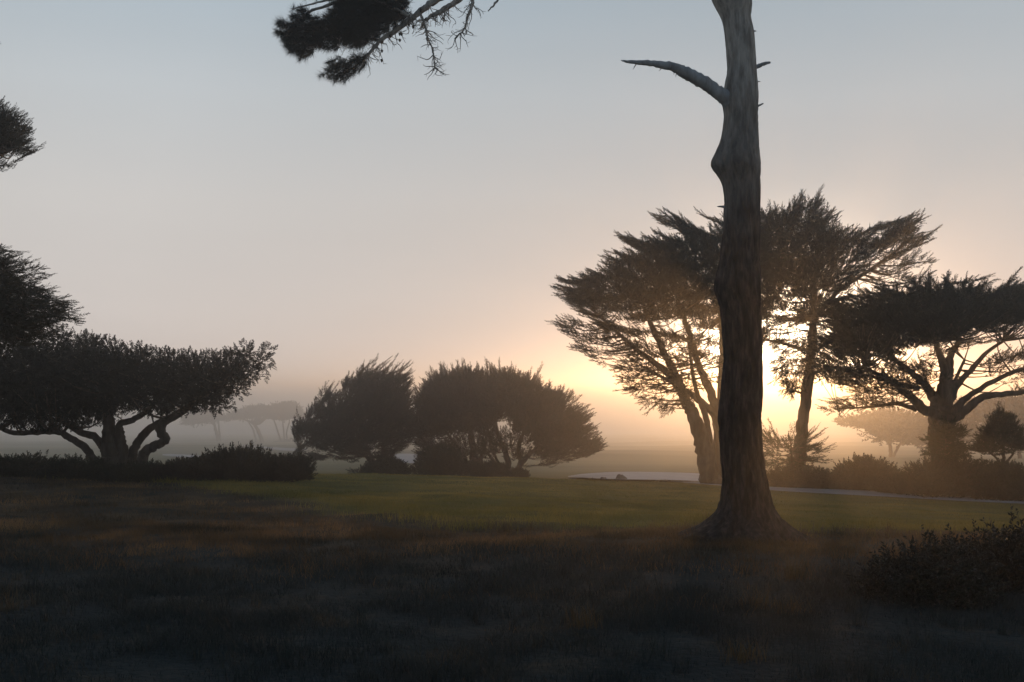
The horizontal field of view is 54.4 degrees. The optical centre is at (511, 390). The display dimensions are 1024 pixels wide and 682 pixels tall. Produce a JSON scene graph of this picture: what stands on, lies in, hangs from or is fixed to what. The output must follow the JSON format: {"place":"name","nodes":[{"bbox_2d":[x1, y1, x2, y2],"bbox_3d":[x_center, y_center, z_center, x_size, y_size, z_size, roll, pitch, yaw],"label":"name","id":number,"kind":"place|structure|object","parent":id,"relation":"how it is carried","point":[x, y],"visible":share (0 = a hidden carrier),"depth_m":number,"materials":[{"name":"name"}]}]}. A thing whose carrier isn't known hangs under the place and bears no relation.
{"place":"outdoors","nodes":[
{"label":"outdoors","id":0,"kind":"place"},
{"bbox_2d":[162,454,199,456],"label":"sand bunker","id":1,"kind":"object","parent":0,"point":[177,455],"visible":0.74,"depth_m":136.54},
{"bbox_2d":[243,445,306,450],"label":"sand bunker","id":2,"kind":"object","parent":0,"point":[285,449],"visible":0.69,"depth_m":196.21},
{"bbox_2d":[395,454,417,462],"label":"sand bunker","id":3,"kind":"object","parent":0,"point":[409,458],"visible":0.34,"depth_m":114.58},
{"bbox_2d":[0,397,973,433],"bbox_3d":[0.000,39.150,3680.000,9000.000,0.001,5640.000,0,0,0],"label":"sea","id":4,"kind":"structure","parent":0,"point":[619,415],"depth_m":1359.72,"materials":[{"name":"grey liquid"}]},
{"bbox_2d":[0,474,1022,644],"bbox_3d":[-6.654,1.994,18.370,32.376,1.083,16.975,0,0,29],"label":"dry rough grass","id":5,"kind":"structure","parent":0,"point":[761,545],"depth_m":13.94,"materials":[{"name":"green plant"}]},
{"bbox_2d":[0,434,1023,681],"bbox_3d":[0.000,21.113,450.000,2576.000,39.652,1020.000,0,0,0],"label":"ground","id":6,"kind":"structure","parent":0,"point":[650,452],"depth_m":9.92,"materials":[{"name":"green plant"}]},
{"bbox_2d":[0,450,63,477],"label":"shrub","id":7,"kind":"object","parent":6,"relation":"on","point":[15,466],"visible":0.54,"depth_m":27.54,"materials":[{"name":"green plant"}]},
{"bbox_2d":[0,43,89,351],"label":"cypress tree","id":8,"kind":"object","parent":6,"relation":"on","point":[20,311],"visible":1,"depth_m":19.02,"materials":[{"name":"green plant"}]},
{"bbox_2d":[28,453,112,480],"bbox_3d":[-12.022,2.271,27.596,2.307,1.114,2.423,0,0,0],"label":"shrub","id":9,"kind":"object","parent":6,"relation":"on","point":[69,467],"visible":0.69,"depth_m":27.03,"materials":[{"name":"green plant"}]},
{"bbox_2d":[84,457,162,482],"bbox_3d":[-10.504,2.362,27.259,2.067,0.991,2.491,0,0,0],"label":"shrub","id":10,"kind":"object","parent":6,"relation":"on","point":[137,472],"visible":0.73,"depth_m":26.57,"materials":[{"name":"green plant"}]},
{"bbox_2d":[0,323,277,469],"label":"cypress tree","id":11,"kind":"object","parent":6,"relation":"on","point":[87,380],"visible":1,"depth_m":27.89,"materials":[{"name":"green plant"}]},
{"bbox_2d":[147,452,212,481],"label":"shrub","id":12,"kind":"object","parent":6,"relation":"on","point":[178,468],"visible":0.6,"depth_m":27.13,"materials":[{"name":"green plant"}]},
{"bbox_2d":[179,409,226,441],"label":"hazy tree","id":13,"kind":"object","parent":6,"relation":"on","point":[207,417],"visible":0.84,"depth_m":444.12,"materials":[{"name":"grey plant"}]},
{"bbox_2d":[185,439,275,482],"bbox_3d":[-7.743,2.063,28.025,2.287,1.395,2.588,0,0,0],"label":"shrub","id":14,"kind":"object","parent":6,"relation":"on","point":[226,464],"visible":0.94,"depth_m":27.22,"materials":[{"name":"green plant"}]},
{"bbox_2d":[217,403,270,441],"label":"hazy tree","id":15,"kind":"object","parent":6,"relation":"on","point":[254,412],"visible":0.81,"depth_m":439.37,"materials":[{"name":"grey plant"}]},
{"bbox_2d":[245,452,317,482],"bbox_3d":[-6.478,2.259,28.197,1.893,1.100,2.472,0,0,0],"label":"shrub","id":16,"kind":"object","parent":6,"relation":"on","point":[281,467],"visible":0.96,"depth_m":27.55,"materials":[{"name":"green plant"}]},
{"bbox_2d":[261,400,304,440],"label":"hazy tree","id":17,"kind":"object","parent":6,"relation":"on","point":[283,411],"visible":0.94,"depth_m":432.33,"materials":[{"name":"grey plant"}]},
{"bbox_2d":[289,353,427,463],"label":"cypress tree","id":18,"kind":"object","parent":6,"relation":"on","point":[369,406],"visible":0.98,"depth_m":52.69,"materials":[{"name":"green plant"}]},
{"bbox_2d":[346,455,413,474],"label":"shrub","id":19,"kind":"object","parent":6,"relation":"on","point":[391,465],"visible":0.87,"depth_m":50.16,"materials":[{"name":"green plant"}]},
{"bbox_2d":[409,440,479,476],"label":"shrub","id":20,"kind":"object","parent":6,"relation":"on","point":[438,459],"visible":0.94,"depth_m":49.79,"materials":[{"name":"green plant"}]},
{"bbox_2d":[410,359,494,474],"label":"cypress tree","id":21,"kind":"object","parent":6,"relation":"on","point":[447,407],"visible":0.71,"depth_m":55.14,"materials":[{"name":"green plant"}]},
{"bbox_2d":[469,459,510,476],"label":"shrub","id":22,"kind":"object","parent":6,"relation":"on","point":[491,468],"visible":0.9,"depth_m":49.52,"materials":[{"name":"green plant"}]},
{"bbox_2d":[502,466,530,477],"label":"shrub","id":23,"kind":"object","parent":6,"relation":"on","point":[519,472],"visible":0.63,"depth_m":49.02,"materials":[{"name":"green plant"}]},
{"bbox_2d":[470,356,607,469],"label":"cypress tree","id":24,"kind":"object","parent":6,"relation":"on","point":[549,420],"visible":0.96,"depth_m":51.55,"materials":[{"name":"green plant"}]},
{"bbox_2d":[271,0,814,543],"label":"pine tree","id":25,"kind":"object","parent":6,"relation":"on","point":[745,508],"visible":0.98,"depth_m":13.79,"materials":[{"name":"brown plant"}]},
{"bbox_2d":[560,596,604,630],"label":"dry grass tuft","id":26,"kind":"object","parent":6,"relation":"on","point":[577,621],"visible":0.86,"depth_m":7.19,"materials":[{"name":"brown plant"}]},
{"bbox_2d":[568,472,699,480],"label":"sand bunker","id":27,"kind":"object","parent":6,"relation":"on","point":[660,476],"visible":0.75,"depth_m":55.99},
{"bbox_2d":[614,474,627,480],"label":"rock","id":28,"kind":"object","parent":27,"relation":"on","point":[620,477],"visible":0.49,"depth_m":40.12,"materials":[{"name":"grey stone"}]},
{"bbox_2d":[546,206,781,484],"bbox_3d":[5.150,-1.339,34.070,8.108,9.800,5.750,0,0,0],"label":"cypress tree","id":29,"kind":"object","parent":6,"relation":"on","point":[678,268],"visible":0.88,"depth_m":33.45,"materials":[{"name":"green plant"}]},
{"bbox_2d":[715,635,767,664],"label":"dry grass tuft","id":30,"kind":"object","parent":6,"relation":"on","point":[741,653],"visible":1,"depth_m":6.14,"materials":[{"name":"brown plant"}]},
{"bbox_2d":[771,545,820,581],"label":"dry grass tuft","id":31,"kind":"object","parent":6,"relation":"on","point":[789,572],"visible":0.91,"depth_m":9.49,"materials":[{"name":"brown plant"}]},
{"bbox_2d":[762,418,835,470],"bbox_3d":[9.847,2.211,34.469,2.929,2.670,2.521,0,0,0],"label":"young conifer","id":32,"kind":"object","parent":6,"relation":"on","point":[777,441],"visible":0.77,"depth_m":34.38,"materials":[{"name":"green plant"}]},
{"bbox_2d":[766,462,852,489],"bbox_3d":[9.665,2.938,32.558,2.790,1.189,2.426,0,0,0],"label":"shrub","id":33,"kind":"object","parent":6,"relation":"on","point":[797,476],"visible":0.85,"depth_m":31.97,"materials":[{"name":"green plant"}]},
{"bbox_2d":[759,185,942,467],"bbox_3d":[11.428,-1.636,36.023,8.180,11.394,5.858,0,0,0],"label":"cypress tree","id":34,"kind":"object","parent":6,"relation":"on","point":[809,272],"visible":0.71,"depth_m":35.27,"materials":[{"name":"green plant"}]},
{"bbox_2d":[830,452,900,491],"bbox_3d":[11.480,2.783,32.391,2.343,1.548,2.662,0,0,0],"label":"shrub","id":35,"kind":"object","parent":6,"relation":"on","point":[862,473],"visible":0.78,"depth_m":31.75,"materials":[{"name":"green plant"}]},
{"bbox_2d":[833,406,928,456],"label":"hazy tree","id":36,"kind":"object","parent":6,"relation":"on","point":[888,425],"visible":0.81,"depth_m":122.04,"materials":[{"name":"green plant"}]},
{"bbox_2d":[868,469,936,494],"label":"shrub","id":37,"kind":"object","parent":6,"relation":"on","point":[897,484],"visible":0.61,"depth_m":30.92,"materials":[{"name":"green plant"}]},
{"bbox_2d":[795,266,1023,462],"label":"cypress tree","id":38,"kind":"object","parent":6,"relation":"on","point":[934,314],"visible":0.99,"depth_m":31.18,"materials":[{"name":"green plant"}]},
{"bbox_2d":[828,524,1010,610],"bbox_3d":[3.461,1.620,8.615,1.516,0.848,1.483,0,0,0],"label":"leafy shrub","id":39,"kind":"object","parent":6,"relation":"on","point":[946,575],"visible":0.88,"depth_m":8.34,"materials":[{"name":"green plant"}]},
{"bbox_2d":[916,412,979,490],"bbox_3d":[13.357,2.001,30.519,1.844,2.794,1.593,0,0,0],"label":"young conifer","id":40,"kind":"object","parent":6,"relation":"on","point":[946,431],"visible":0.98,"depth_m":30.29,"materials":[{"name":"green plant"}]},
{"bbox_2d":[900,454,1001,498],"bbox_3d":[13.443,2.685,30.598,2.797,1.617,2.885,0,0,0],"label":"shrub","id":41,"kind":"object","parent":6,"relation":"on","point":[930,474],"visible":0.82,"depth_m":29.97,"materials":[{"name":"green plant"}]},
{"bbox_2d":[916,395,997,442],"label":"hazy tree","id":42,"kind":"object","parent":6,"relation":"on","point":[966,438],"visible":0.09,"depth_m":109.70,"materials":[{"name":"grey plant"}]},
{"bbox_2d":[937,504,1023,593],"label":"leafy shrub","id":43,"kind":"object","parent":6,"relation":"on","point":[1004,555],"visible":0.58,"depth_m":9.03,"materials":[{"name":"green plant"}]},
{"bbox_2d":[960,455,1023,501],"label":"shrub","id":44,"kind":"object","parent":6,"relation":"on","point":[1005,475],"visible":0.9,"depth_m":28.85,"materials":[{"name":"green plant"}]},
{"bbox_2d":[965,390,1023,458],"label":"hazy tree","id":45,"kind":"object","parent":6,"relation":"on","point":[1015,404],"visible":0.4,"depth_m":103.49,"materials":[{"name":"grey plant"}]},
{"bbox_2d":[966,400,1023,461],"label":"young conifer","id":46,"kind":"object","parent":6,"relation":"on","point":[1000,430],"visible":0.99,"depth_m":30.04,"materials":[{"name":"green plant"}]},
{"bbox_2d":[0,472,1023,537],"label":"lawn grass","id":47,"kind":"structure","parent":0,"point":[866,522],"depth_m":22.05,"materials":[{"name":"green plant"}]},
{"bbox_2d":[0,0,1023,396],"label":"sky","id":48,"kind":"structure","parent":0,"point":[195,183],"materials":[{"name":"grey"}]},
{"bbox_2d":[655,480,1023,503],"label":"path","id":49,"kind":"structure","parent":0,"point":[854,492],"depth_m":29.98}
]}

